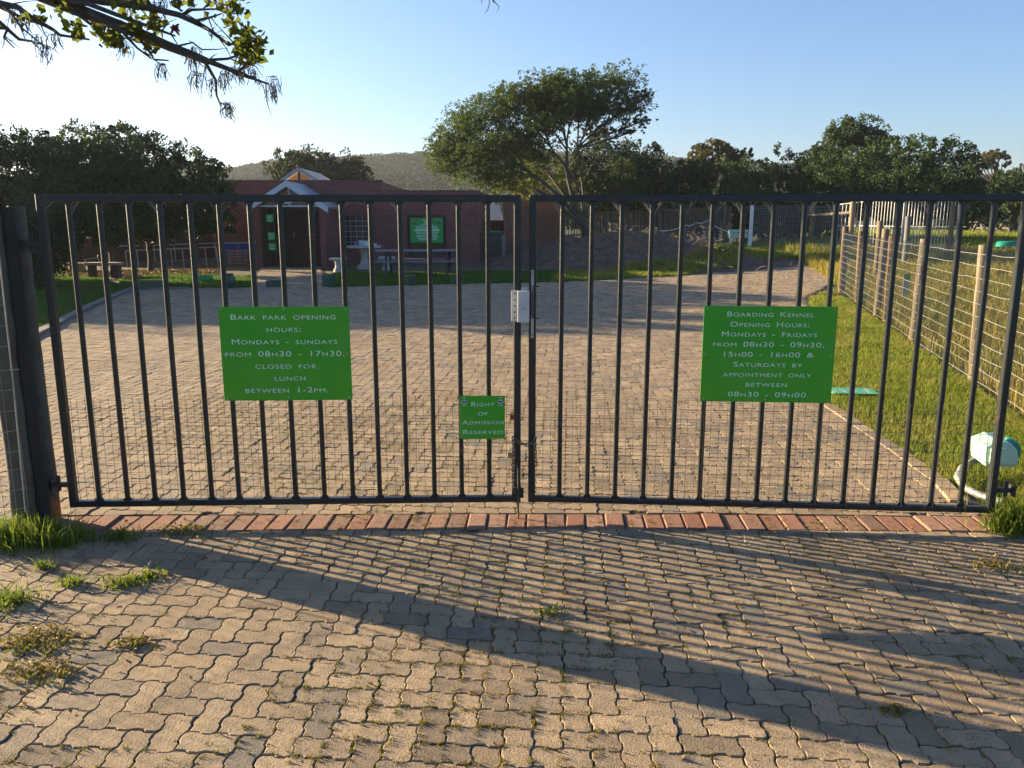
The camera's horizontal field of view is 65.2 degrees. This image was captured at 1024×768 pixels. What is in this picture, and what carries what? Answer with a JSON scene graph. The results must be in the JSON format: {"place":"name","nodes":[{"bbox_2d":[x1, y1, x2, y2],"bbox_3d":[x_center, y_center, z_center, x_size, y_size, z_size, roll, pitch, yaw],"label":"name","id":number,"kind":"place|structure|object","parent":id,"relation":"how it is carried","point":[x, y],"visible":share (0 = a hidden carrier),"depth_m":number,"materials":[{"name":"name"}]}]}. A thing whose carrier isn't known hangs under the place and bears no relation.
{"place":"outdoors","nodes":[
{"label":"outdoors","id":0,"kind":"place"},
{"bbox_2d":[0,263,1023,767],"bbox_3d":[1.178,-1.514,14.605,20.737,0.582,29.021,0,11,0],"label":"paving","id":1,"kind":"structure","parent":0,"point":[206,697],"depth_m":3.59,"materials":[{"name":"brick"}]},
{"bbox_2d":[0,257,30,531],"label":"wire fence","id":2,"kind":"object","parent":1,"relation":"on","point":[17,430],"visible":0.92,"depth_m":3.98,"materials":[{"name":"metal"}]},
{"bbox_2d":[0,577,57,618],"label":"weed","id":3,"kind":"object","parent":1,"relation":"on","point":[10,594],"visible":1,"depth_m":3.45,"materials":[{"name":"green plant"}]},
{"bbox_2d":[25,554,60,571],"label":"weed","id":4,"kind":"object","parent":1,"relation":"on","point":[43,565],"visible":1,"depth_m":3.79,"materials":[{"name":"green plant"}]},
{"bbox_2d":[0,504,88,555],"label":"weed","id":5,"kind":"object","parent":1,"relation":"on","point":[8,540],"visible":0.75,"depth_m":4.07,"materials":[{"name":"green plant"}]},
{"bbox_2d":[1,504,98,556],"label":"weed","id":6,"kind":"object","parent":1,"relation":"on","point":[48,536],"visible":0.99,"depth_m":4.05,"materials":[{"name":"green plant"}]},
{"bbox_2d":[0,620,101,662],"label":"weed","id":7,"kind":"object","parent":1,"relation":"on","point":[36,639],"visible":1,"depth_m":3.13,"materials":[{"name":"plant"}]},
{"bbox_2d":[1,654,111,687],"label":"weed","id":8,"kind":"object","parent":1,"relation":"on","point":[41,668],"visible":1,"depth_m":2.91,"materials":[{"name":"plant"}]},
{"bbox_2d":[54,571,91,588],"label":"weed","id":9,"kind":"object","parent":1,"relation":"on","point":[71,582],"visible":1,"depth_m":3.62,"materials":[{"name":"green plant"}]},
{"bbox_2d":[82,522,152,546],"bbox_3d":[-2.053,0.770,4.159,0.297,0.080,0.241,9,14,38],"label":"weed","id":10,"kind":"object","parent":1,"relation":"on","point":[121,534],"visible":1,"depth_m":4.15,"materials":[{"name":"green plant"}]},
{"bbox_2d":[86,568,162,592],"bbox_3d":[-1.755,0.878,3.620,0.332,0.081,0.160,-4,12,-19],"label":"weed","id":11,"kind":"object","parent":1,"relation":"on","point":[129,581],"visible":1,"depth_m":3.61,"materials":[{"name":"green plant"}]},
{"bbox_2d":[105,632,163,654],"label":"weed","id":12,"kind":"object","parent":1,"relation":"on","point":[134,644],"visible":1,"depth_m":3.11,"materials":[{"name":"plant"}]},
{"bbox_2d":[130,280,162,288],"bbox_3d":[-8.741,-2.380,19.256,0.757,0.217,0.280,0,11,0],"label":"planter box","id":13,"kind":"object","parent":1,"relation":"on","point":[145,284],"visible":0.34,"depth_m":19.12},
{"bbox_2d":[124,562,169,581],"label":"weed","id":14,"kind":"object","parent":1,"relation":"on","point":[151,574],"visible":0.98,"depth_m":3.70,"materials":[{"name":"green plant"}]},
{"bbox_2d":[142,519,227,537],"bbox_3d":[-1.775,0.771,4.276,0.438,0.036,0.273,0,11,0],"label":"weed","id":15,"kind":"object","parent":1,"relation":"on","point":[196,526],"visible":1,"depth_m":4.27,"materials":[{"name":"plant"}]},
{"bbox_2d":[0,494,998,759],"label":"leaf litter","id":16,"kind":"object","parent":1,"relation":"on","point":[982,754],"visible":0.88,"depth_m":3.23,"materials":[{"name":"plant"}]},
{"bbox_2d":[0,389,1023,767],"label":"joint weeds","id":17,"kind":"object","parent":1,"relation":"on","point":[534,723],"visible":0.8,"depth_m":3.43,"materials":[{"name":"plant"}]},
{"bbox_2d":[59,513,1009,532],"bbox_3d":[0.028,0.783,4.394,5.296,0.064,0.266,0,11,0],"label":"brick strip","id":18,"kind":"object","parent":1,"relation":"on","point":[713,521],"visible":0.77,"depth_m":4.39,"materials":[{"name":"brick"}]},
{"bbox_2d":[946,479,1023,540],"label":"weed","id":19,"kind":"object","parent":18,"relation":"on","point":[1012,517],"visible":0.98,"depth_m":4.24,"materials":[{"name":"green plant"}]},
{"bbox_2d":[531,602,569,617],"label":"weed","id":20,"kind":"object","parent":1,"relation":"on","point":[547,611],"visible":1,"depth_m":3.36,"materials":[{"name":"green plant"}]},
{"bbox_2d":[867,700,912,717],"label":"weed","id":21,"kind":"object","parent":1,"relation":"on","point":[894,708],"visible":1,"depth_m":2.68,"materials":[{"name":"plant"}]},
{"bbox_2d":[941,553,1023,574],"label":"weed","id":22,"kind":"object","parent":1,"relation":"on","point":[984,561],"visible":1,"depth_m":3.82,"materials":[{"name":"plant"}]},
{"bbox_2d":[0,0,1023,175],"label":"sky","id":23,"kind":"structure","parent":0,"point":[365,77],"materials":[{"name":"blue"}]},
{"bbox_2d":[45,224,1023,509],"bbox_3d":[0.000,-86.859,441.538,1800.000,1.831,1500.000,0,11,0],"label":"ground","id":24,"kind":"structure","parent":0,"point":[237,268],"depth_m":25.59,"materials":[{"name":"plant"}]},
{"bbox_2d":[0,214,36,526],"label":"timber post","id":25,"kind":"object","parent":24,"relation":"on","point":[8,405],"visible":0.75,"depth_m":4.11,"materials":[{"name":"brown wood"}]},
{"bbox_2d":[0,206,61,527],"bbox_3d":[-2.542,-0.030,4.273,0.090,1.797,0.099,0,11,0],"label":"hinge post","id":26,"kind":"object","parent":24,"relation":"on","point":[38,363],"visible":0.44,"depth_m":4.24,"materials":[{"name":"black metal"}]},
{"bbox_2d":[20,194,523,517],"bbox_3d":[-1.221,-0.110,4.267,2.571,1.755,0.069,0,11,-2],"label":"gate leaf","id":27,"kind":"object","parent":26,"relation":"attached to","point":[99,200],"visible":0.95,"depth_m":4.26,"materials":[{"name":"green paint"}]},
{"bbox_2d":[218,306,352,400],"bbox_3d":[-1.199,-0.159,4.246,0.681,0.503,0.009,0,11,-2],"label":"hours sign","id":28,"kind":"object","parent":27,"relation":"attached to","point":[289,353],"visible":1,"depth_m":4.25,"materials":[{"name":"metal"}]},
{"bbox_2d":[457,395,507,438],"bbox_3d":[-0.161,0.181,4.360,0.281,0.242,0.026,0,11,-2],"label":"admission sign","id":29,"kind":"object","parent":27,"relation":"attached to","point":[482,417],"visible":1,"depth_m":4.35,"materials":[{"name":"green plastic"}]},
{"bbox_2d":[511,287,528,321],"bbox_3d":[0.044,-0.418,4.215,0.094,0.184,0.054,0,11,-2],"label":"lock box","id":30,"kind":"object","parent":27,"relation":"attached to","point":[519,306],"visible":1,"depth_m":4.21,"materials":[{"name":"beige paint"}]},
{"bbox_2d":[15,198,83,289],"bbox_3d":[-11.357,-3.292,18.919,1.786,2.324,2.284,10,15,42],"label":"shrub","id":31,"kind":"object","parent":24,"relation":"on","point":[59,243],"visible":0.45,"depth_m":18.94,"materials":[{"name":"green plant"}]},
{"bbox_2d":[0,122,109,275],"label":"hedge tree","id":32,"kind":"object","parent":24,"relation":"on","point":[26,185],"visible":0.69,"depth_m":20.49,"materials":[{"name":"green plant"}]},
{"bbox_2d":[34,274,127,326],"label":"lawn grass","id":33,"kind":"structure","parent":24,"relation":"on","point":[92,289],"depth_m":17.86,"materials":[{"name":"plant"}]},
{"bbox_2d":[30,117,175,277],"bbox_3d":[-11.774,-5.131,22.018,5.495,4.586,3.672,7,13,31],"label":"hedge tree","id":34,"kind":"object","parent":24,"relation":"on","point":[114,172],"visible":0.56,"depth_m":21.62,"materials":[{"name":"green plant"}]},
{"bbox_2d":[83,262,123,278],"bbox_3d":[-11.431,-3.189,22.463,0.998,0.450,0.400,-1,11,-3],"label":"stone bench","id":35,"kind":"object","parent":24,"relation":"on","point":[92,269],"visible":0.74,"depth_m":22.35,"materials":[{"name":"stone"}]},
{"bbox_2d":[39,287,188,335],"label":"kerb","id":36,"kind":"structure","parent":24,"relation":"on","point":[44,329],"depth_m":15.20,"materials":[{"name":"concrete"}]},
{"bbox_2d":[52,224,213,262],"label":"garden wall","id":37,"kind":"structure","parent":24,"relation":"on","point":[90,250],"depth_m":28.83,"materials":[{"name":"brick"}]},
{"bbox_2d":[61,268,219,275],"bbox_3d":[-11.342,-3.364,24.131,4.793,0.164,2.395,-2,11,-9],"label":"leaf bed","id":38,"kind":"object","parent":24,"relation":"on","point":[188,271],"visible":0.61,"depth_m":24.14,"materials":[{"name":"plant"}]},
{"bbox_2d":[89,119,215,270],"bbox_3d":[-11.001,-5.534,23.748,3.938,4.638,3.677,0,11,0],"label":"hedge tree","id":39,"kind":"object","parent":24,"relation":"on","point":[177,225],"visible":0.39,"depth_m":23.71,"materials":[{"name":"green plant"}]},
{"bbox_2d":[125,246,218,265],"bbox_3d":[-11.600,-4.204,27.304,3.157,0.970,0.042,0,11,0],"label":"railing","id":40,"kind":"object","parent":24,"relation":"on","point":[170,249],"visible":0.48,"depth_m":27.24,"materials":[{"name":"wood"}]},
{"bbox_2d":[121,257,225,265],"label":"ramp","id":41,"kind":"structure","parent":24,"relation":"on","point":[210,262],"depth_m":27.47,"materials":[{"name":"wood"}]},
{"bbox_2d":[115,273,251,287],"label":"grass","id":42,"kind":"structure","parent":24,"relation":"on","point":[185,280],"depth_m":21.05,"materials":[{"name":"plant"}]},
{"bbox_2d":[145,146,237,268],"bbox_3d":[-10.164,-5.580,25.329,3.370,4.048,3.114,7,13,33],"label":"hedge tree","id":43,"kind":"object","parent":24,"relation":"on","point":[213,184],"visible":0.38,"depth_m":25.24,"materials":[{"name":"green plant"}]},
{"bbox_2d":[227,249,248,264],"bbox_3d":[-9.497,-4.399,27.703,0.680,0.530,0.100,-1,11,-4],"label":"pallet","id":44,"kind":"object","parent":24,"relation":"on","point":[238,254],"visible":1,"depth_m":27.66,"materials":[{"name":"wood"}]},
{"bbox_2d":[224,243,256,263],"bbox_3d":[-9.676,-4.607,28.404,1.269,0.798,0.045,0,11,0],"label":"blue board","id":45,"kind":"object","parent":24,"relation":"on","point":[236,246],"visible":0.3,"depth_m":28.36,"materials":[{"name":"paint"}]},
{"bbox_2d":[0,0,498,121],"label":"coral tree","id":46,"kind":"object","parent":24,"relation":"on","point":[99,23],"visible":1,"depth_m":5.59,"materials":[{"name":"green plant"}]},
{"bbox_2d":[262,143,373,179],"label":"round tree","id":47,"kind":"object","parent":24,"relation":"on","point":[289,162],"visible":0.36,"depth_m":43.58,"materials":[{"name":"green plant"}]},
{"bbox_2d":[212,167,484,267],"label":"brick building","id":48,"kind":"structure","parent":24,"relation":"on","point":[298,181],"depth_m":28.30,"materials":[{"name":"red brick"}]},
{"bbox_2d":[290,209,320,263],"bbox_3d":[-7.290,-5.245,28.226,1.013,2.000,0.075,0,11,0],"label":"door","id":49,"kind":"structure","parent":48,"relation":"in","point":[295,215],"depth_m":28.24,"materials":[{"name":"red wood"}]},
{"bbox_2d":[344,216,375,249],"bbox_3d":[-5.444,-5.403,28.565,1.168,1.187,0.240,0,11,0],"label":"window","id":50,"kind":"structure","parent":48,"relation":"in","point":[356,227],"depth_m":28.60,"materials":[{"name":"white glass"}]},
{"bbox_2d":[410,218,442,242],"bbox_3d":[-3.023,-5.455,28.414,1.160,0.860,0.019,0,11,0],"label":"notice","id":51,"kind":"object","parent":48,"relation":"attached to","point":[418,226],"visible":0.94,"depth_m":28.41,"materials":[{"name":"green plastic"}]},
{"bbox_2d":[406,215,446,258],"bbox_3d":[-3.035,-5.258,28.593,1.487,1.526,0.240,0,11,0],"label":"window","id":52,"kind":"structure","parent":48,"relation":"in","point":[411,255],"depth_m":28.70,"materials":[{"name":"brown glass"}]},
{"bbox_2d":[480,233,500,260],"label":"slatted gate","id":53,"kind":"structure","parent":48,"relation":"attached to","point":[497,237],"depth_m":28.88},
{"bbox_2d":[347,245,380,269],"bbox_3d":[-4.816,-4.133,26.107,1.100,0.760,1.100,0,11,0],"label":"stone table","id":54,"kind":"object","parent":24,"relation":"on","point":[364,261],"visible":0.84,"depth_m":25.97,"materials":[{"name":"concrete"}]},
{"bbox_2d":[374,249,455,275],"bbox_3d":[-2.743,-3.472,23.098,2.350,0.798,1.660,-1,11,-4],"label":"picnic table","id":55,"kind":"object","parent":24,"relation":"on","point":[448,261],"visible":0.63,"depth_m":22.71,"materials":[{"name":"wood"}]},
{"bbox_2d":[329,269,577,286],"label":"front grass","id":56,"kind":"structure","parent":24,"relation":"on","point":[356,278],"depth_m":21.91,"materials":[{"name":"plant"}]},
{"bbox_2d":[483,189,502,219],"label":"neighbour house","id":57,"kind":"structure","parent":24,"relation":"on","point":[495,212],"depth_m":46.93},
{"bbox_2d":[418,57,659,236],"bbox_3d":[0.878,-8.891,32.102,9.138,7.613,6.325,-5,12,-23],"label":"thorn tree","id":58,"kind":"object","parent":24,"relation":"on","point":[556,102],"visible":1,"depth_m":30.92,"materials":[{"name":"green plant"}]},
{"bbox_2d":[490,153,595,207],"bbox_3d":[1.044,-8.604,37.140,5.372,4.829,3.623,-5,12,-25],"label":"bush","id":59,"kind":"object","parent":24,"relation":"on","point":[523,191],"visible":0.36,"depth_m":36.33,"materials":[{"name":"green plant"}]},
{"bbox_2d":[555,133,657,232],"bbox_3d":[4.652,-9.538,39.298,5.177,5.691,4.866,3,12,14],"label":"broad tree","id":60,"kind":"object","parent":24,"relation":"on","point":[593,167],"visible":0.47,"depth_m":38.52,"materials":[{"name":"green plant"}]},
{"bbox_2d":[594,155,650,231],"bbox_3d":[4.793,-8.021,35.678,2.331,4.279,2.369,-4,12,-20],"label":"conifer bush","id":61,"kind":"object","parent":24,"relation":"on","point":[618,185],"visible":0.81,"depth_m":35.30,"materials":[{"name":"green plant"}]},
{"bbox_2d":[566,194,717,234],"bbox_3d":[6.064,-7.871,38.447,7.571,2.751,3.558,0,11,0],"label":"hedge bush","id":62,"kind":"object","parent":24,"relation":"on","point":[669,205],"visible":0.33,"depth_m":37.69,"materials":[{"name":"green plant"}]},
{"bbox_2d":[478,226,807,273],"bbox_3d":[4.900,-4.774,28.567,12.200,1.449,11.100,0,11,0],"label":"soil mound","id":63,"kind":"object","parent":24,"relation":"on","point":[547,259],"visible":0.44,"depth_m":26.12,"materials":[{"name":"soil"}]},
{"bbox_2d":[483,220,502,233],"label":"yard wall","id":64,"kind":"structure","parent":63,"relation":"on","point":[496,225],"depth_m":32.37,"materials":[{"name":"brown brick"}]},
{"bbox_2d":[503,200,559,252],"bbox_3d":[0.909,-6.191,32.062,0.030,2.416,4.441,7,13,33],"label":"plank screen","id":65,"kind":"object","parent":63,"relation":"on","point":[548,221],"visible":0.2,"depth_m":32.05,"materials":[{"name":"wood"}]},
{"bbox_2d":[604,137,681,230],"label":"broad tree","id":66,"kind":"object","parent":24,"relation":"on","point":[644,161],"visible":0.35,"depth_m":40.26,"materials":[{"name":"green plant"}]},
{"bbox_2d":[565,206,727,240],"bbox_3d":[5.884,-6.995,36.049,8.125,2.088,0.098,-2,11,-10],"label":"lath fence","id":67,"kind":"object","parent":24,"relation":"on","point":[672,216],"visible":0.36,"depth_m":36.09,"materials":[{"name":"wood"}]},
{"bbox_2d":[638,158,722,238],"bbox_3d":[8.555,-9.020,39.995,4.267,4.738,6.846,4,12,20],"label":"broad tree","id":68,"kind":"object","parent":24,"relation":"on","point":[687,171],"visible":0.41,"depth_m":39.60,"materials":[{"name":"green plant"}]},
{"bbox_2d":[685,138,753,204],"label":"russet tree","id":69,"kind":"object","parent":24,"relation":"on","point":[704,150],"visible":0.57,"depth_m":43.89,"materials":[{"name":"green plant"}]},
{"bbox_2d":[679,152,781,237],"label":"broad tree","id":70,"kind":"object","parent":24,"relation":"on","point":[736,181],"visible":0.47,"depth_m":40.51,"materials":[{"name":"green plant"}]},
{"bbox_2d":[728,230,748,244],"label":"dog ramp","id":71,"kind":"structure","parent":24,"relation":"on","point":[733,234],"depth_m":33.63,"materials":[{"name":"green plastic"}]},
{"bbox_2d":[748,205,753,246],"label":"fence post","id":72,"kind":"object","parent":24,"relation":"on","point":[751,225],"visible":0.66,"depth_m":33.20,"materials":[{"name":"white paint"}]},
{"bbox_2d":[752,206,855,244],"bbox_3d":[12.122,-6.584,33.356,4.302,1.678,0.014,0,11,0],"label":"panel","id":73,"kind":"object","parent":72,"relation":"attached to","point":[786,222],"visible":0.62,"depth_m":33.34,"materials":[{"name":"metal"}]},
{"bbox_2d":[743,142,835,237],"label":"broad tree","id":74,"kind":"object","parent":24,"relation":"on","point":[781,176],"visible":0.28,"depth_m":42.47,"materials":[{"name":"green plant"}]},
{"bbox_2d":[725,191,855,242],"bbox_3d":[13.287,-7.847,38.178,6.102,2.658,3.645,0,11,0],"label":"hedge bush","id":75,"kind":"object","parent":24,"relation":"on","point":[782,230],"visible":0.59,"depth_m":37.66,"materials":[{"name":"green plant"}]},
{"bbox_2d":[838,227,848,291],"bbox_3d":[7.663,-2.844,18.499,0.157,1.563,0.151,0,11,0],"label":"fence post","id":76,"kind":"object","parent":24,"relation":"on","point":[845,229],"visible":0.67,"depth_m":18.43,"materials":[{"name":"wood"}]},
{"bbox_2d":[809,111,892,209],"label":"tall tree","id":77,"kind":"object","parent":24,"relation":"on","point":[842,136],"visible":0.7,"depth_m":43.55,"materials":[{"name":"green plant"}]},
{"bbox_2d":[848,202,855,246],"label":"fence post","id":78,"kind":"object","parent":24,"relation":"on","point":[852,216],"visible":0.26,"depth_m":30.78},
{"bbox_2d":[854,231,861,303],"bbox_3d":[6.970,-2.294,16.062,0.160,1.526,0.120,0,11,0],"label":"fence post","id":79,"kind":"object","parent":24,"relation":"on","point":[858,256],"visible":0.41,"depth_m":16.00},
{"bbox_2d":[872,221,883,276],"bbox_3d":[9.484,-3.401,20.734,0.175,1.626,0.170,0,11,0],"label":"field post","id":80,"kind":"object","parent":24,"relation":"on","point":[879,229],"visible":0.47,"depth_m":20.61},
{"bbox_2d":[873,229,889,317],"bbox_3d":[6.410,-1.880,13.899,0.156,1.604,0.128,0,11,0],"label":"fence post","id":81,"kind":"object","parent":24,"relation":"on","point":[885,233],"visible":0.56,"depth_m":13.84,"materials":[{"name":"wood"}]},
{"bbox_2d":[869,201,904,245],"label":"white gate","id":82,"kind":"structure","parent":24,"relation":"on","point":[886,226],"depth_m":29.46,"materials":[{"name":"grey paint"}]},
{"bbox_2d":[883,236,892,323],"bbox_3d":[6.142,-1.648,13.028,0.134,1.503,0.118,0,11,0],"label":"fence post","id":83,"kind":"object","parent":24,"relation":"on","point":[890,238],"visible":0.33,"depth_m":12.98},
{"bbox_2d":[787,132,990,237],"bbox_3d":[18.521,-9.804,39.625,9.828,5.439,8.552,0,11,0],"label":"spreading tree","id":84,"kind":"object","parent":24,"relation":"on","point":[902,176],"visible":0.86,"depth_m":38.87,"materials":[{"name":"green plant"}]},
{"bbox_2d":[824,405,969,504],"bbox_3d":[2.782,0.464,5.960,0.178,0.060,2.578,1,11,5],"label":"verge edging","id":85,"kind":"object","parent":24,"relation":"on","point":[917,464],"visible":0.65,"depth_m":5.53,"materials":[{"name":"concrete"}]},
{"bbox_2d":[784,241,1023,415],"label":"field grass","id":86,"kind":"structure","parent":24,"relation":"on","point":[816,259],"depth_m":15.34,"materials":[{"name":"plant"}]},
{"bbox_2d":[901,216,910,262],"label":"field post","id":87,"kind":"object","parent":24,"relation":"on","point":[907,228],"visible":0.63,"depth_m":23.54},
{"bbox_2d":[908,239,923,342],"bbox_3d":[5.624,-1.245,11.069,0.154,1.503,0.130,0,11,0],"label":"fence post","id":88,"kind":"object","parent":24,"relation":"on","point":[914,306],"visible":0.3,"depth_m":11.05,"materials":[{"name":"wood"}]},
{"bbox_2d":[945,205,955,255],"bbox_3d":[14.004,-4.740,25.566,0.175,1.930,0.170,0,11,0],"label":"field post","id":89,"kind":"object","parent":24,"relation":"on","point":[951,226],"visible":0.66,"depth_m":25.48,"materials":[{"name":"wood"}]},
{"bbox_2d":[911,192,1016,230],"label":"hedge bush","id":90,"kind":"object","parent":24,"relation":"on","point":[967,222],"visible":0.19,"depth_m":51.46,"materials":[{"name":"green plant"}]},
{"bbox_2d":[967,245,986,382],"bbox_3d":[4.819,-0.678,8.276,0.136,1.501,0.106,0,11,0],"label":"fence post","id":91,"kind":"object","parent":24,"relation":"on","point":[980,248],"visible":0.43,"depth_m":8.22,"materials":[{"name":"wood"}]},
{"bbox_2d":[839,231,1023,410],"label":"wire fence","id":92,"kind":"object","parent":91,"relation":"attached to","point":[900,278],"visible":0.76,"depth_m":9.93,"materials":[{"name":"metal"}]},
{"bbox_2d":[968,148,1011,181],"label":"gum tree","id":93,"kind":"object","parent":24,"relation":"on","point":[991,157],"visible":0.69,"depth_m":72.09,"materials":[{"name":"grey plant"}]},
{"bbox_2d":[963,222,1017,231],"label":"picnic table","id":94,"kind":"object","parent":24,"relation":"on","point":[1007,226],"visible":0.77,"depth_m":47.94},
{"bbox_2d":[976,167,1023,230],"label":"broad tree","id":95,"kind":"object","parent":24,"relation":"on","point":[1007,187],"visible":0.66,"depth_m":50.09,"materials":[{"name":"green plant"}]},
{"bbox_2d":[982,205,1019,230],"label":"hedge bush","id":96,"kind":"object","parent":24,"relation":"on","point":[1003,209],"visible":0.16,"depth_m":54.37,"materials":[{"name":"green plant"}]},
{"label":"gate post","id":97,"kind":"object","parent":24,"relation":"on","visible":0},
{"bbox_2d":[901,201,958,255],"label":"white gate","id":98,"kind":"structure","parent":97,"relation":"attached to","point":[939,226],"depth_m":27.91,"materials":[{"name":"grey paint"}]},
{"bbox_2d":[378,166,1009,223],"bbox_3d":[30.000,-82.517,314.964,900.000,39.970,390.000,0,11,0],"label":"hill","id":99,"kind":"structure","parent":0,"point":[870,219],"depth_m":172.25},
{"bbox_2d":[0,149,1023,216],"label":"hill scrub","id":100,"kind":"object","parent":99,"relation":"on","point":[404,178],"visible":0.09,"depth_m":277.18,"materials":[{"name":"green plant"}]},
{"bbox_2d":[551,242,838,281],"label":"mound grass","id":101,"kind":"structure","parent":0,"point":[780,251],"depth_m":24.51,"materials":[{"name":"plant"}]},
{"bbox_2d":[528,194,1023,513],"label":"gate leaf","id":102,"kind":"object","parent":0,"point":[899,200],"visible":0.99,"depth_m":4.21,"materials":[{"name":"black metal"}]},
{"bbox_2d":[511,435,536,493],"bbox_3d":[0.070,0.439,4.358,0.146,0.335,0.044,-3,12,-13],"label":"chain","id":103,"kind":"object","parent":102,"relation":"hanging from","point":[522,443],"visible":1,"depth_m":4.34,"materials":[{"name":"metal"}]},
{"bbox_2d":[531,270,538,337],"bbox_3d":[0.120,-0.418,4.207,0.042,0.360,0.030,1,11,4],"label":"strike plate","id":104,"kind":"object","parent":102,"relation":"attached to","point":[532,303],"visible":1,"depth_m":4.21,"materials":[{"name":"metal"}]},
{"bbox_2d":[700,306,837,402],"bbox_3d":[1.344,-0.153,4.201,0.682,0.510,0.008,1,11,4],"label":"hours sign","id":105,"kind":"object","parent":102,"relation":"attached to","point":[785,354],"visible":1,"depth_m":4.20,"materials":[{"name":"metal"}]},
{"bbox_2d":[755,229,1017,247],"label":"field grass","id":106,"kind":"structure","parent":0,"point":[976,238],"depth_m":38.26,"materials":[{"name":"plant"}]},
{"bbox_2d":[806,288,1023,506],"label":"verge grass","id":107,"kind":"structure","parent":0,"point":[899,364],"depth_m":7.44,"materials":[{"name":"plant"}]},
{"bbox_2d":[832,387,878,394],"bbox_3d":[3.248,0.065,7.646,0.435,0.008,0.280,1,11,6],"label":"fallen sign","id":108,"kind":"object","parent":107,"relation":"on","point":[857,390],"visible":0.82,"depth_m":7.64,"materials":[{"name":"green plastic"}]},
{"bbox_2d":[953,432,1021,504],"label":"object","id":109,"kind":"object","parent":107,"relation":"on","point":[1011,452],"visible":0.77,"depth_m":5.01,"materials":[{"name":"white plastic"}]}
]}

